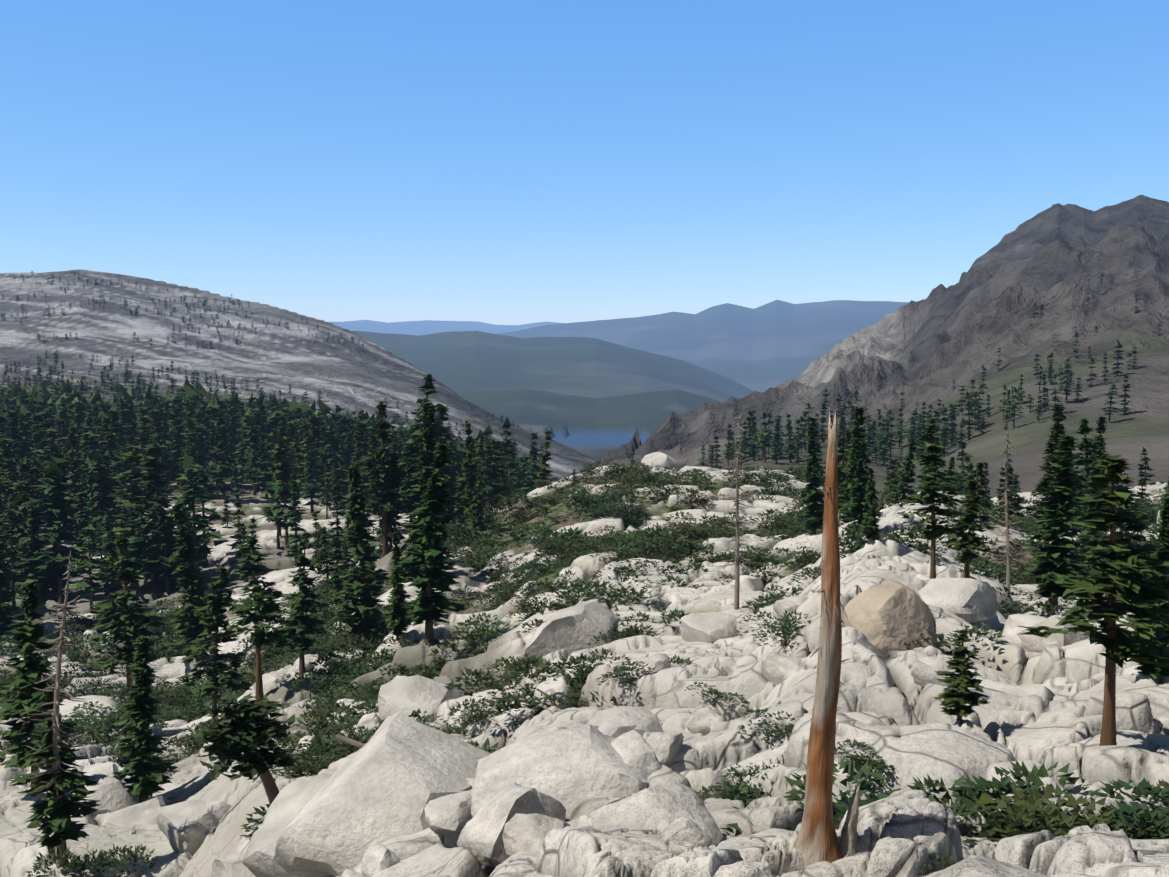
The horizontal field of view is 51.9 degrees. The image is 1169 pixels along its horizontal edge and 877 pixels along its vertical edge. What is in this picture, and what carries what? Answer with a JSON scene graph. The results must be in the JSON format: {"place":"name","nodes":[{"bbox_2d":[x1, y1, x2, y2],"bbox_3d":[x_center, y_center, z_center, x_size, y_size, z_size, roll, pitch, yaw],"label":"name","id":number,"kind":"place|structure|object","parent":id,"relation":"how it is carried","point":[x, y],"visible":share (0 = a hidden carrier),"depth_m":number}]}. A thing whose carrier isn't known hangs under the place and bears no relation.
{"place":"outdoors","nodes":[
{"label":"outdoors","id":0,"kind":"place"},
{"bbox_2d":[0,195,1168,876],"bbox_3d":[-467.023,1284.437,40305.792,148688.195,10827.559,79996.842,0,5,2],"label":"terrain","id":1,"kind":"structure","parent":0,"point":[682,387],"depth_m":268.21},
{"bbox_2d":[23,411,1024,868],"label":"dead trees","id":2,"kind":"object","parent":1,"relation":"on","point":[243,733],"visible":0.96,"depth_m":36.23},
{"bbox_2d":[0,353,1154,623],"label":"trees","id":3,"kind":"object","parent":1,"relation":"on","point":[62,477],"visible":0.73,"depth_m":416.36},
{"bbox_2d":[0,269,1166,474],"bbox_3d":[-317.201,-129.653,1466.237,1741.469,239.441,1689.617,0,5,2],"label":"trees","id":4,"kind":"object","parent":1,"relation":"on","point":[188,391],"visible":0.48,"depth_m":805.87},
{"bbox_2d":[0,460,1168,876],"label":"bushes","id":5,"kind":"object","parent":1,"relation":"on","point":[1024,810],"visible":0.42,"depth_m":115.68},
{"bbox_2d":[0,423,1168,868],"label":"conifer trees","id":6,"kind":"object","parent":1,"relation":"on","point":[1144,643],"visible":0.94,"depth_m":65.09},
{"bbox_2d":[0,374,1168,640],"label":"trees","id":7,"kind":"object","parent":1,"relation":"on","point":[392,474],"visible":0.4,"depth_m":206.38},
{"bbox_2d":[52,452,1161,876],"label":"boulders","id":8,"kind":"object","parent":1,"relation":"on","point":[400,772],"visible":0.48,"depth_m":29.76},
{"bbox_2d":[922,855,1049,876],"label":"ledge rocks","id":9,"kind":"object","parent":1,"relation":"on","point":[976,866],"visible":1,"depth_m":8.64},
{"bbox_2d":[0,0,1168,324],"label":"sky","id":10,"kind":"structure","parent":0,"point":[496,162]}
]}

